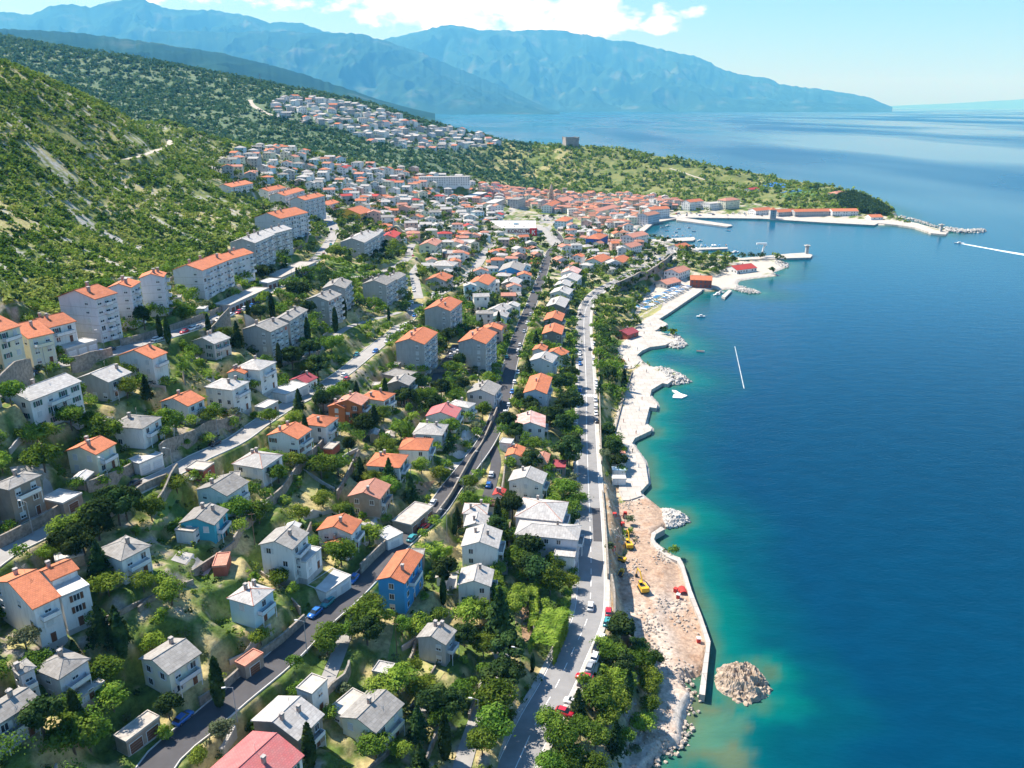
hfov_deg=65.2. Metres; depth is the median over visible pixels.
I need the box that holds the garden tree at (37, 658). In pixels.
[21,643,58,674]
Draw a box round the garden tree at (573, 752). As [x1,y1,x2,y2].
[556,741,589,767]
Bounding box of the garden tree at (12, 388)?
[0,380,29,405]
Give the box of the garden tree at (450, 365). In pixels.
[439,360,459,371]
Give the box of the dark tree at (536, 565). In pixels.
[523,555,556,590]
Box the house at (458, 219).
[448,218,460,225]
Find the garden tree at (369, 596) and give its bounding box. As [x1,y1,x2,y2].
[354,591,386,609]
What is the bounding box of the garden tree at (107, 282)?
[89,277,116,287]
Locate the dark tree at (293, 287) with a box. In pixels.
[284,281,305,293]
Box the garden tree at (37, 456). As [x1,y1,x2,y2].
[18,440,63,472]
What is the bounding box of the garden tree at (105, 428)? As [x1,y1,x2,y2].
[80,415,127,440]
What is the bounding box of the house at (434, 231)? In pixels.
[425,226,437,236]
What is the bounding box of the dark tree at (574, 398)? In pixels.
[557,390,584,409]
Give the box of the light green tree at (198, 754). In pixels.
[186,743,207,766]
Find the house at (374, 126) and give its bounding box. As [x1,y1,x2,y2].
[368,123,377,129]
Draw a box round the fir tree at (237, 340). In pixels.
[230,321,247,348]
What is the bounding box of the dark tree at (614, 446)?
[603,438,624,454]
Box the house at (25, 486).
[0,466,46,525]
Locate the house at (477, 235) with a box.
[473,232,480,238]
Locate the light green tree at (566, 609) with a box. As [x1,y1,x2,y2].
[550,606,573,623]
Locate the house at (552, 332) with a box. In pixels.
[542,323,565,349]
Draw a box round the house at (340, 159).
[336,156,345,162]
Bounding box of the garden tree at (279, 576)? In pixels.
[265,566,290,586]
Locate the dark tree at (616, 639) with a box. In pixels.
[606,635,626,647]
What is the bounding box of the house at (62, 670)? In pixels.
[8,645,104,710]
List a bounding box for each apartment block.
[56,267,173,342]
[172,247,256,299]
[218,179,252,192]
[230,224,293,267]
[241,306,307,363]
[253,207,310,238]
[258,184,286,200]
[269,187,304,207]
[290,192,325,218]
[305,276,353,325]
[339,228,385,258]
[362,271,407,305]
[395,326,437,375]
[424,296,462,332]
[458,327,497,373]
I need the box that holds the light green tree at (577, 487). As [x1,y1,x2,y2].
[567,480,582,490]
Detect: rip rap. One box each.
[655,366,691,384]
[660,508,689,528]
[668,333,687,348]
[733,284,760,293]
[774,260,788,267]
[898,215,938,228]
[943,226,986,232]
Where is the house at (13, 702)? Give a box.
[0,687,40,756]
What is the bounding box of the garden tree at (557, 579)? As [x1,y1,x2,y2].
[536,565,569,594]
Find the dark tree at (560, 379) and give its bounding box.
[551,373,574,392]
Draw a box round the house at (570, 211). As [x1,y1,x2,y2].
[567,208,577,215]
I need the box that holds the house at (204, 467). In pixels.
[185,460,215,481]
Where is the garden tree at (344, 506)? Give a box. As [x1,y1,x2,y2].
[330,501,356,514]
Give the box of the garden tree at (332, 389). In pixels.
[324,385,342,401]
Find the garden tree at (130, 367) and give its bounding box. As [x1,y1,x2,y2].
[118,361,136,373]
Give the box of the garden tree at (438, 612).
[428,606,449,621]
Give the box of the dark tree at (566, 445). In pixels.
[550,432,583,467]
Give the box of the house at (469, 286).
[463,281,476,299]
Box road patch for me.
[592,508,601,541]
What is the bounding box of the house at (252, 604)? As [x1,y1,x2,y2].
[226,578,276,628]
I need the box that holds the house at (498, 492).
[492,487,506,498]
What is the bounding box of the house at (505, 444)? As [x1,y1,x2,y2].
[499,437,513,451]
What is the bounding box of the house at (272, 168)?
[267,164,275,173]
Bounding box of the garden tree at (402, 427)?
[388,419,413,439]
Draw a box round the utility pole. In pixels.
[392,623,398,654]
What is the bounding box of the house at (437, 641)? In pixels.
[416,619,458,666]
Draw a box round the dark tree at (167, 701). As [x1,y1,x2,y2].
[151,690,184,719]
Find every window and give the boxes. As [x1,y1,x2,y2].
[0,332,7,338]
[0,719,12,734]
[2,342,10,348]
[4,352,12,358]
[15,487,21,495]
[17,500,23,507]
[20,511,26,519]
[23,413,29,418]
[24,672,33,682]
[30,480,36,488]
[33,399,42,407]
[33,493,38,500]
[37,410,42,417]
[43,603,52,613]
[45,675,51,684]
[48,395,53,401]
[48,405,56,412]
[53,328,60,333]
[59,389,67,396]
[62,576,69,582]
[69,591,83,602]
[71,385,78,392]
[71,669,79,681]
[72,602,85,613]
[73,395,80,402]
[126,558,132,567]
[140,551,146,559]
[144,664,152,673]
[146,676,155,686]
[158,671,166,680]
[174,670,181,680]
[174,683,185,692]
[187,658,198,670]
[189,405,195,411]
[197,402,203,407]
[203,526,208,532]
[237,467,244,472]
[239,603,244,611]
[261,598,266,607]
[264,548,273,554]
[269,438,276,442]
[283,561,287,566]
[294,545,299,554]
[314,722,319,732]
[318,688,322,698]
[334,714,339,722]
[347,722,353,731]
[351,406,357,410]
[388,583,393,589]
[389,593,394,599]
[394,712,398,722]
[436,644,441,651]
[436,655,441,662]
[479,588,484,593]
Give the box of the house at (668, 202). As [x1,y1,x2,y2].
[662,200,671,209]
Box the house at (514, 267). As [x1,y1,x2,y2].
[499,260,525,276]
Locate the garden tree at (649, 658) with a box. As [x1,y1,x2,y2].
[631,642,656,667]
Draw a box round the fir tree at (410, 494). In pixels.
[401,474,419,503]
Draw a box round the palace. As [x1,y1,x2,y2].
[587,204,618,215]
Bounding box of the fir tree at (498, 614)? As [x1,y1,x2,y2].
[480,586,518,638]
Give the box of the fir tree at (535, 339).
[532,330,540,343]
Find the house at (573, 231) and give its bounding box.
[565,227,576,237]
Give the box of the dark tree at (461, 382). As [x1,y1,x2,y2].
[453,377,470,388]
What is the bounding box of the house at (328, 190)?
[323,186,334,195]
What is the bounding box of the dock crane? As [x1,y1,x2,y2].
[756,243,766,251]
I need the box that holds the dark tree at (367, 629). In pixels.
[349,614,385,645]
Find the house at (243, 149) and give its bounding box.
[234,146,246,155]
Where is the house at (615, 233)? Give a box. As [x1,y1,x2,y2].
[611,230,622,238]
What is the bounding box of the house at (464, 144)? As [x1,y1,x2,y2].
[458,141,468,148]
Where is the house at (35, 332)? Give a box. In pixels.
[17,315,58,367]
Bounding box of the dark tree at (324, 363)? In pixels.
[303,353,330,378]
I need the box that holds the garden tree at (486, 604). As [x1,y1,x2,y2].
[470,596,491,624]
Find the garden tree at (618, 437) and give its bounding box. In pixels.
[606,433,622,441]
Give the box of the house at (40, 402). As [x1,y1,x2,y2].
[4,372,84,429]
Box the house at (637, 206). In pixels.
[633,203,642,208]
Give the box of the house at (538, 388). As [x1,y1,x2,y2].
[523,373,552,411]
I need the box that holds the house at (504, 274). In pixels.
[495,271,511,280]
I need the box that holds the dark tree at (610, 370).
[600,365,616,381]
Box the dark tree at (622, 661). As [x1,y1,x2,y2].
[608,649,634,668]
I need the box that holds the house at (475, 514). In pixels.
[462,499,492,529]
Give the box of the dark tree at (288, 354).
[281,346,304,369]
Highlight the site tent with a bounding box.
[678,586,686,592]
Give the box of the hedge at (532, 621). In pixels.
[527,586,539,632]
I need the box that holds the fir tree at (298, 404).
[291,388,306,411]
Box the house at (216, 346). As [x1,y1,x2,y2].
[193,328,231,359]
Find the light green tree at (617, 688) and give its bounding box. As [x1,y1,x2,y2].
[608,678,628,699]
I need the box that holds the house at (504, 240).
[498,236,509,246]
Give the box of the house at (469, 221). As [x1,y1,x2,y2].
[463,219,473,224]
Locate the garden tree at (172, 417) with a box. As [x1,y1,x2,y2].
[151,404,186,432]
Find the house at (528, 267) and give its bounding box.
[523,262,530,271]
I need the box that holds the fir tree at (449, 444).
[443,429,457,452]
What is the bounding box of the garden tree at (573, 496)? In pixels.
[562,490,589,506]
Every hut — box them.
[744,187,758,191]
[864,213,882,219]
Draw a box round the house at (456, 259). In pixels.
[450,257,460,266]
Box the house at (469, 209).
[465,205,474,213]
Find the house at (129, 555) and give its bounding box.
[100,535,152,584]
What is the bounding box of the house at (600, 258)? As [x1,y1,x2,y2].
[585,254,611,268]
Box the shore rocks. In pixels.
[647,677,701,767]
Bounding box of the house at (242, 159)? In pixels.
[236,154,245,165]
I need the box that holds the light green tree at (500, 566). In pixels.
[486,559,506,579]
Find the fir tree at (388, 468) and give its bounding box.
[381,457,399,480]
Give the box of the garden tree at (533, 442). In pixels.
[523,436,543,450]
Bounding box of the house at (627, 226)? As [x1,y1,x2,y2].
[623,222,633,231]
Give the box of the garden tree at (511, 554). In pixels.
[499,545,527,569]
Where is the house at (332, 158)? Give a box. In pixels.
[324,155,335,161]
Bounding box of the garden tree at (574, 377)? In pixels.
[562,372,577,381]
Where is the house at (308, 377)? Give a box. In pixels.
[288,370,317,389]
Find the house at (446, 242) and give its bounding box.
[442,238,453,249]
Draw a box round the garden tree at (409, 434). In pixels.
[398,426,414,437]
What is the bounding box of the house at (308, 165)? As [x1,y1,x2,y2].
[303,163,314,173]
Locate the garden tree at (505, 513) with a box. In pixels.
[493,507,509,519]
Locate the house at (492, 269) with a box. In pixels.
[485,264,497,274]
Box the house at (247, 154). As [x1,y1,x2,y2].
[243,151,256,161]
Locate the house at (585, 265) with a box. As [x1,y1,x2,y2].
[579,261,593,270]
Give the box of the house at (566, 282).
[554,279,573,288]
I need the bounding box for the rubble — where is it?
[607,486,706,766]
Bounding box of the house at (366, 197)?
[360,195,369,202]
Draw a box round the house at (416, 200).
[412,197,420,202]
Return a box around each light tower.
[804,244,810,253]
[938,224,943,231]
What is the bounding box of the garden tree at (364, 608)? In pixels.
[340,598,384,625]
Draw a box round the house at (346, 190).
[343,186,352,193]
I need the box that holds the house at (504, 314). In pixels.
[493,309,510,323]
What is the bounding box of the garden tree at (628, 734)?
[620,724,636,742]
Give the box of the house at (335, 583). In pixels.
[307,568,351,601]
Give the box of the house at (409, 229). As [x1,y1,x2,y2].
[405,226,416,234]
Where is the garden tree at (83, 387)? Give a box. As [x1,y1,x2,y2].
[80,382,86,394]
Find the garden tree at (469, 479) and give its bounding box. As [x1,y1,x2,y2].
[458,474,478,486]
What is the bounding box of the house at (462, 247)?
[456,243,467,251]
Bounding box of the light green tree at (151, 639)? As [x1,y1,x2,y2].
[139,629,166,651]
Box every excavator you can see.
[615,552,626,562]
[625,529,632,548]
[635,568,649,593]
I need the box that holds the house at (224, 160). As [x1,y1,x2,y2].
[218,158,230,168]
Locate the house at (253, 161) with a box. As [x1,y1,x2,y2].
[247,156,261,166]
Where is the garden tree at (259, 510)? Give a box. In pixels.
[245,499,274,523]
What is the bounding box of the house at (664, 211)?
[644,206,669,218]
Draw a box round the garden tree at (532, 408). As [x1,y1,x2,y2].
[525,404,539,412]
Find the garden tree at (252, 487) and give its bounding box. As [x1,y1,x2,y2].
[248,481,260,498]
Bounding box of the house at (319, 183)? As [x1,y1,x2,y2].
[313,179,323,190]
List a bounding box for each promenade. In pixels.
[614,364,671,500]
[618,289,701,369]
[650,527,709,701]
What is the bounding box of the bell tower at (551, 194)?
[549,183,553,199]
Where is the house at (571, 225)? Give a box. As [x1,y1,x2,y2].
[566,222,577,228]
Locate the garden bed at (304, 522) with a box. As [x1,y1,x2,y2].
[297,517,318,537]
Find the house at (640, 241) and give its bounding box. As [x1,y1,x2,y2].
[634,238,643,250]
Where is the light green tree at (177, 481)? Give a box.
[158,472,191,493]
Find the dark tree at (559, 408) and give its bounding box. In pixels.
[552,405,563,413]
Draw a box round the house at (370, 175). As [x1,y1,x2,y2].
[366,172,372,181]
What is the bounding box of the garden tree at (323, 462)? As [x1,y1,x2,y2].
[304,453,338,478]
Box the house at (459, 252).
[452,248,464,263]
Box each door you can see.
[27,728,35,736]
[35,504,41,514]
[50,630,57,642]
[68,350,76,356]
[68,500,79,513]
[77,614,84,626]
[79,347,86,354]
[88,687,95,699]
[89,344,96,350]
[111,460,115,468]
[129,735,143,754]
[141,463,150,474]
[146,723,158,741]
[153,458,162,469]
[192,675,198,685]
[250,660,260,675]
[287,395,292,401]
[303,387,307,395]
[319,701,323,710]
[329,589,336,598]
[341,581,349,593]
[391,538,399,548]
[412,523,417,532]
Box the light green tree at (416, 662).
[404,657,422,672]
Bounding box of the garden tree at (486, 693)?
[472,675,518,711]
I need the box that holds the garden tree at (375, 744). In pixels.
[353,730,394,758]
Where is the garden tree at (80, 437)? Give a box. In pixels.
[75,431,98,443]
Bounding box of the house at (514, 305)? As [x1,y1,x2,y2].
[506,301,520,317]
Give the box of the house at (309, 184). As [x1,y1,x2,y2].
[305,181,315,191]
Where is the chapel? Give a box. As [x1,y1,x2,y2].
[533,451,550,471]
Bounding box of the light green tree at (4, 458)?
[0,451,12,473]
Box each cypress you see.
[66,688,83,715]
[111,611,127,658]
[155,314,162,336]
[163,316,170,344]
[205,313,210,333]
[208,655,225,707]
[245,300,250,316]
[268,292,275,317]
[275,342,282,368]
[301,414,308,426]
[301,721,316,767]
[304,316,310,339]
[332,306,337,332]
[342,297,346,318]
[349,507,355,517]
[353,380,359,392]
[382,377,387,391]
[437,712,451,760]
[439,576,446,605]
[451,512,457,534]
[493,497,501,517]
[496,311,500,321]
[530,653,534,670]
[621,368,626,387]
[623,668,633,701]
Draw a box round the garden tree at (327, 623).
[314,620,344,636]
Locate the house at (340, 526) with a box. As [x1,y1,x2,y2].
[316,511,364,560]
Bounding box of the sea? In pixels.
[435,108,1023,767]
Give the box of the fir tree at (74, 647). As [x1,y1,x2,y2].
[69,639,88,663]
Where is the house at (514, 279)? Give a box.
[501,276,522,289]
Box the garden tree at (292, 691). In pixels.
[286,679,303,695]
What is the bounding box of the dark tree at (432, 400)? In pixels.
[423,394,445,407]
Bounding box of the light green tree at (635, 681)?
[626,669,638,687]
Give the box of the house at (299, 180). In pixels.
[294,178,305,186]
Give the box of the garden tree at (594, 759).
[579,749,613,767]
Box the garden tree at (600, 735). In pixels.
[583,719,611,750]
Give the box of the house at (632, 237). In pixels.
[620,231,647,246]
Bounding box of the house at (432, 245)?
[419,237,441,256]
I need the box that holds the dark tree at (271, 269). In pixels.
[255,264,275,275]
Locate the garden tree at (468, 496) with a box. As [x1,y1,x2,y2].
[456,490,478,504]
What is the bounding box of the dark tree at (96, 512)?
[75,496,114,540]
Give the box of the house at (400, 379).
[382,368,417,406]
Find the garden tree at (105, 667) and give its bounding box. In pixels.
[87,654,125,682]
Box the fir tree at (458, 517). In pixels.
[455,507,462,527]
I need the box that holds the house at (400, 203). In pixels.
[396,201,407,206]
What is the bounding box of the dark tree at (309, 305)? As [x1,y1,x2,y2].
[299,300,316,312]
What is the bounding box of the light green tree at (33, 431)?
[13,420,54,445]
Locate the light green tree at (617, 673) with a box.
[605,665,636,683]
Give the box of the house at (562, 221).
[554,216,572,228]
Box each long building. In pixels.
[419,176,469,188]
[541,200,559,212]
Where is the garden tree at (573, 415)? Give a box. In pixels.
[564,409,578,419]
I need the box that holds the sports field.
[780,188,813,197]
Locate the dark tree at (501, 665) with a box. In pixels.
[477,657,521,691]
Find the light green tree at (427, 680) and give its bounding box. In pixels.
[404,673,439,697]
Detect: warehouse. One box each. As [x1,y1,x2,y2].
[776,208,792,216]
[791,208,858,216]
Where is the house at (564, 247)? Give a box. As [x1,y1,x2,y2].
[557,243,570,256]
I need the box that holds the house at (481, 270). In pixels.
[473,266,488,276]
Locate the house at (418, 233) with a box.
[406,230,420,240]
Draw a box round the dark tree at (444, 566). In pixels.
[431,554,458,580]
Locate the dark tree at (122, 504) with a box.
[96,487,139,525]
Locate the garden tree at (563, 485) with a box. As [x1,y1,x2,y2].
[552,478,578,497]
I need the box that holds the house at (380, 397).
[364,388,396,413]
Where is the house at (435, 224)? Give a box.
[432,222,442,231]
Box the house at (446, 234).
[437,229,452,239]
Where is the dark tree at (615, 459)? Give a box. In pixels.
[608,451,628,465]
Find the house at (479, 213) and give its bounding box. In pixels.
[471,209,483,219]
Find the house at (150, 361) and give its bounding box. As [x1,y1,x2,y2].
[117,342,169,384]
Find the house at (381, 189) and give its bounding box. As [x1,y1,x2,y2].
[375,185,385,193]
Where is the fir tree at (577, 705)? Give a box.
[568,688,587,717]
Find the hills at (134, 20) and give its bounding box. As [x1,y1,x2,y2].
[0,0,330,42]
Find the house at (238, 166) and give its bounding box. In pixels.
[231,164,243,176]
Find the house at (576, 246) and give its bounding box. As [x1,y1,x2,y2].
[571,242,581,254]
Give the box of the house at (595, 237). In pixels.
[585,233,607,243]
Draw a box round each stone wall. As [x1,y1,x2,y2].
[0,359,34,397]
[0,505,60,548]
[9,435,24,454]
[70,347,112,372]
[85,462,134,492]
[105,579,193,620]
[110,474,166,516]
[119,306,222,345]
[137,592,158,612]
[139,383,165,391]
[149,463,179,514]
[158,412,241,458]
[180,371,185,385]
[191,541,235,575]
[198,614,305,706]
[211,308,231,331]
[229,623,271,665]
[233,438,323,545]
[244,314,254,326]
[260,571,301,615]
[282,350,319,366]
[286,462,334,491]
[293,233,317,251]
[303,509,332,519]
[306,522,311,535]
[328,660,350,695]
[336,462,352,499]
[342,448,357,456]
[352,449,360,469]
[360,271,391,282]
[360,540,385,573]
[367,749,389,767]
[401,612,448,650]
[407,639,415,661]
[409,665,435,710]
[426,725,438,759]
[430,369,471,373]
[434,405,497,518]
[448,444,460,453]
[468,680,481,718]
[496,363,504,383]
[501,453,505,487]
[508,511,510,547]
[598,354,601,463]
[602,490,608,578]
[610,574,634,669]
[614,370,632,430]
[615,254,672,291]
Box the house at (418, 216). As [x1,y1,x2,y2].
[410,214,424,219]
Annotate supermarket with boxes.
[490,220,536,235]
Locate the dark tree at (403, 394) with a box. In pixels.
[393,387,417,407]
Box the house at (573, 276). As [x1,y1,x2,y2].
[559,272,581,288]
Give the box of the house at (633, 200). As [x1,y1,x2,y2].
[627,198,637,204]
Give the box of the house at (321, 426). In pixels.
[300,409,340,445]
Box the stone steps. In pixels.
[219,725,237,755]
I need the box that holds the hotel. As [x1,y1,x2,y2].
[701,201,719,210]
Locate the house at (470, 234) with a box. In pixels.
[460,230,472,238]
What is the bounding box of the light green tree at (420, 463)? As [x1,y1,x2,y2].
[411,456,430,473]
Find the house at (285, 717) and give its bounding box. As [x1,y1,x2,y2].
[250,695,325,763]
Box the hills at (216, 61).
[0,28,434,120]
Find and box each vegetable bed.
[413,480,434,494]
[520,605,531,640]
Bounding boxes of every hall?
[463,192,487,202]
[486,199,504,204]
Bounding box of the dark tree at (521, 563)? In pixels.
[515,552,540,579]
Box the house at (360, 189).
[354,185,363,194]
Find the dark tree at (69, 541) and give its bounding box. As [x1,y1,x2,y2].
[45,524,94,558]
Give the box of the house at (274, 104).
[271,101,281,108]
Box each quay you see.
[639,214,946,235]
[651,237,694,242]
[676,218,731,227]
[691,247,726,250]
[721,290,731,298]
[737,253,811,259]
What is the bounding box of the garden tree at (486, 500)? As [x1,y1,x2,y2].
[476,496,495,505]
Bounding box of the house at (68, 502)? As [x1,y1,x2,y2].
[44,488,83,516]
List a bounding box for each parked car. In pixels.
[127,478,141,486]
[151,336,162,341]
[172,709,193,726]
[179,328,188,333]
[188,325,196,330]
[208,438,221,446]
[307,606,322,618]
[320,596,334,607]
[351,572,359,583]
[406,533,416,542]
[418,523,429,530]
[429,499,436,505]
[485,481,491,487]
[488,471,493,476]
[555,705,574,717]
[563,696,573,704]
[575,672,593,678]
[576,680,588,688]
[585,660,594,672]
[587,601,593,611]
[590,651,599,662]
[591,642,600,652]
[603,616,609,626]
[605,607,611,616]
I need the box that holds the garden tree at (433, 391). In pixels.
[421,387,439,395]
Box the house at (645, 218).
[637,211,659,224]
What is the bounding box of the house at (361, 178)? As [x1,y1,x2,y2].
[356,176,366,180]
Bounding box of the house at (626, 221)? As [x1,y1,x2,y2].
[619,219,631,223]
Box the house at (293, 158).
[286,154,299,162]
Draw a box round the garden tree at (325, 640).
[310,623,342,655]
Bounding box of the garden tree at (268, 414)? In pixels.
[256,408,279,427]
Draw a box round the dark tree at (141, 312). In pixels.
[132,305,151,330]
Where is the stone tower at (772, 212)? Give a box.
[768,207,776,218]
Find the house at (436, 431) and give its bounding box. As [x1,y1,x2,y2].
[412,419,448,450]
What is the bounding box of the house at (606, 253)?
[597,250,609,255]
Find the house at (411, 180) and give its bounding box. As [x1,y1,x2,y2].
[408,177,417,182]
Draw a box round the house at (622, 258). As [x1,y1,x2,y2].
[612,255,629,265]
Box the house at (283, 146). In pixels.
[279,144,289,148]
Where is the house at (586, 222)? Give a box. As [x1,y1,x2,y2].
[581,219,591,225]
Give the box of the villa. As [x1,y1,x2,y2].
[717,197,739,209]
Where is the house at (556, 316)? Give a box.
[543,310,565,328]
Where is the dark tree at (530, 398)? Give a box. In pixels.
[520,394,537,407]
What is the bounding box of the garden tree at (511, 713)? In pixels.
[503,707,516,722]
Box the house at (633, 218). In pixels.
[627,215,636,224]
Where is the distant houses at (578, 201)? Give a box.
[229,94,683,275]
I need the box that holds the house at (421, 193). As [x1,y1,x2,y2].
[418,190,427,198]
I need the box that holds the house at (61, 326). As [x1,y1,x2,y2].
[32,312,78,346]
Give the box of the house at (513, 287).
[506,282,521,291]
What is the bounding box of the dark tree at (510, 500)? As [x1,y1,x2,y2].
[499,490,523,521]
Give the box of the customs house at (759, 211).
[748,207,769,214]
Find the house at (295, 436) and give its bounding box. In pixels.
[266,420,313,464]
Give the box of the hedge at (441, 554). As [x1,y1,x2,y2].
[435,552,444,584]
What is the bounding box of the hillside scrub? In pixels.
[0,32,910,313]
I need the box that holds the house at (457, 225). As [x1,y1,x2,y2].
[452,221,462,233]
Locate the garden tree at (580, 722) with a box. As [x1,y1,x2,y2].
[566,713,593,740]
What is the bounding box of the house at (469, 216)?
[463,213,475,220]
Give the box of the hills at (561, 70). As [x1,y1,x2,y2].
[384,24,891,111]
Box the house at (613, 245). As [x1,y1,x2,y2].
[608,241,619,250]
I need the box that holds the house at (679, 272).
[664,265,689,279]
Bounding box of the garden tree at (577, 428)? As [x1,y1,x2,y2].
[558,424,584,436]
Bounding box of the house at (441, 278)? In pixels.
[425,272,452,289]
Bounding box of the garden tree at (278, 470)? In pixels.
[266,463,288,482]
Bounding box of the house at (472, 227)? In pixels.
[468,225,477,232]
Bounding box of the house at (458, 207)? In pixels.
[452,205,463,212]
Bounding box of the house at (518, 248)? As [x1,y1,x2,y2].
[512,244,525,253]
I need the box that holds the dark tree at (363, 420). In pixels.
[351,412,374,439]
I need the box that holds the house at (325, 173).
[317,170,329,180]
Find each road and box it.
[0,240,495,564]
[58,215,337,365]
[125,139,172,158]
[137,231,562,767]
[248,100,331,123]
[283,312,401,362]
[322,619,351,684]
[352,256,411,277]
[405,244,423,297]
[426,344,458,387]
[453,647,508,767]
[482,446,500,497]
[497,243,674,767]
[536,226,556,244]
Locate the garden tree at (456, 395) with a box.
[444,388,466,400]
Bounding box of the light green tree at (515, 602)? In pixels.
[505,590,528,612]
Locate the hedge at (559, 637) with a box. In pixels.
[527,607,568,665]
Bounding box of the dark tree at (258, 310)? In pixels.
[250,303,268,320]
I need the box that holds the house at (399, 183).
[394,179,404,187]
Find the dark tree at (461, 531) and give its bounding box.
[457,526,469,536]
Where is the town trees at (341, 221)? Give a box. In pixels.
[205,146,943,334]
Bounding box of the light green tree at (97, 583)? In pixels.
[85,569,126,596]
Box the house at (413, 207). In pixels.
[411,204,419,215]
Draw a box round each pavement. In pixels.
[0,242,495,567]
[41,214,338,369]
[135,231,561,767]
[497,242,676,767]
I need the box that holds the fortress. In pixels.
[562,136,578,146]
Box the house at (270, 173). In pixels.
[259,171,273,176]
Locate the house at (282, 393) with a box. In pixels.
[271,380,309,402]
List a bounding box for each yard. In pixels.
[9,464,52,495]
[171,551,211,575]
[204,371,218,381]
[357,518,377,549]
[444,460,460,469]
[446,570,458,594]
[449,449,469,458]
[461,430,478,442]
[501,548,507,574]
[538,214,556,224]
[544,225,560,243]
[570,656,600,708]
[628,251,664,266]
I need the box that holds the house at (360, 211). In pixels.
[336,205,369,220]
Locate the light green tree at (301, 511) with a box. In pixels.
[285,503,311,521]
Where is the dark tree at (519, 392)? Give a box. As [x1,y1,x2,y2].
[513,388,523,406]
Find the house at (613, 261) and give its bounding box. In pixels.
[605,259,620,269]
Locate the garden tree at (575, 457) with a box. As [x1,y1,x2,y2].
[559,450,581,465]
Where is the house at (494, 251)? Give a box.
[488,248,501,258]
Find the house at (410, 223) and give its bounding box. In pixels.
[404,219,417,230]
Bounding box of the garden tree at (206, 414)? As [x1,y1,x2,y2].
[197,407,221,420]
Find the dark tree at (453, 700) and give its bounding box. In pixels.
[440,686,466,720]
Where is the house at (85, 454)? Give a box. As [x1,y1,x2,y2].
[65,435,119,476]
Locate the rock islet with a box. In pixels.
[714,661,770,701]
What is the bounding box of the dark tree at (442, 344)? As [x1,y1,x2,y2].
[437,339,448,357]
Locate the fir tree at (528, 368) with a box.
[523,357,532,377]
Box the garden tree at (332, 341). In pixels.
[320,335,343,353]
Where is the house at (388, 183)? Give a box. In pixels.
[382,179,393,186]
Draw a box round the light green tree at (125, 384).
[115,376,139,398]
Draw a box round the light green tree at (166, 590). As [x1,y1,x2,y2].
[152,575,186,605]
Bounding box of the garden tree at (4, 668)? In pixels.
[0,654,21,679]
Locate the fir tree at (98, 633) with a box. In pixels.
[85,602,112,649]
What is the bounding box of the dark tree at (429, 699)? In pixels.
[412,683,448,713]
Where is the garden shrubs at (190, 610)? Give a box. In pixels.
[0,268,675,767]
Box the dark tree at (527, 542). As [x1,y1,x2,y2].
[512,533,545,552]
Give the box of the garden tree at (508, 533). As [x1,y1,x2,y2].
[502,527,515,543]
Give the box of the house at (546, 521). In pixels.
[514,495,583,574]
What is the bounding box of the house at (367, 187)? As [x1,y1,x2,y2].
[360,183,371,192]
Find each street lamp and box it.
[17,500,33,534]
[221,687,237,721]
[294,619,306,652]
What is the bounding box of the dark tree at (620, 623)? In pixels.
[605,609,635,638]
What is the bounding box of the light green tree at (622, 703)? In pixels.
[609,690,634,716]
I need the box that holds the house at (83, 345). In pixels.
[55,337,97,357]
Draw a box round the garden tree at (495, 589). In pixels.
[491,583,509,599]
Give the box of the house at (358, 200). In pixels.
[355,197,366,203]
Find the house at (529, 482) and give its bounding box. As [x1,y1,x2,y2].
[508,466,549,498]
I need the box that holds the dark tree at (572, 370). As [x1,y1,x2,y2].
[560,364,579,375]
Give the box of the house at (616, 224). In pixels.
[613,221,624,227]
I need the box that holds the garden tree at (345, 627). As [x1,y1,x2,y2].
[337,619,355,639]
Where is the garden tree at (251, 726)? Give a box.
[244,716,253,731]
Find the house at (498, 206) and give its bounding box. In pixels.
[493,203,503,212]
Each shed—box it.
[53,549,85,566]
[72,469,93,490]
[173,294,181,301]
[195,306,208,314]
[212,552,230,576]
[229,470,240,475]
[286,520,301,527]
[323,441,339,454]
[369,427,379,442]
[372,382,380,390]
[372,660,394,678]
[385,430,395,438]
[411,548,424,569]
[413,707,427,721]
[435,576,446,585]
[653,277,680,288]
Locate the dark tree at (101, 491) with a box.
[91,483,118,500]
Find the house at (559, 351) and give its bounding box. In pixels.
[548,344,569,366]
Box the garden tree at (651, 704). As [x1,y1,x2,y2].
[639,694,662,711]
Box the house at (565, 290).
[549,285,573,300]
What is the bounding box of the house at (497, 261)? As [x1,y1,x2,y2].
[491,255,504,271]
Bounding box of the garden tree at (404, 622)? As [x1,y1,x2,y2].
[393,613,413,634]
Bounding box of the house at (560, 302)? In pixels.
[545,295,569,314]
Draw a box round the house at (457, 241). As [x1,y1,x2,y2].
[451,238,463,247]
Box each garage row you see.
[214,287,268,311]
[255,278,280,289]
[267,261,315,280]
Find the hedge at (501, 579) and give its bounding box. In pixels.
[490,570,509,606]
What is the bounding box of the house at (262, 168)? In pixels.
[257,163,267,171]
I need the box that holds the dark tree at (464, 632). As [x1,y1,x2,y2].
[453,622,477,647]
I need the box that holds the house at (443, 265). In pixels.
[433,259,458,273]
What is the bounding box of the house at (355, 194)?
[349,191,359,198]
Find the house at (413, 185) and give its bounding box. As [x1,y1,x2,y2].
[408,182,418,189]
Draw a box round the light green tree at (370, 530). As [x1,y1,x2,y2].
[360,522,383,547]
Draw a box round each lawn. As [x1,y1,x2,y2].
[7,640,27,651]
[150,489,181,530]
[235,493,266,519]
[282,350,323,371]
[300,472,319,498]
[325,259,370,278]
[332,619,344,644]
[367,319,394,339]
[388,626,413,662]
[415,655,444,679]
[422,540,443,558]
[507,608,514,629]
[635,295,664,319]
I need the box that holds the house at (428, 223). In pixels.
[419,220,432,228]
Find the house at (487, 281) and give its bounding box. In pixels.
[470,274,495,293]
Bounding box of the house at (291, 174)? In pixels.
[283,169,294,179]

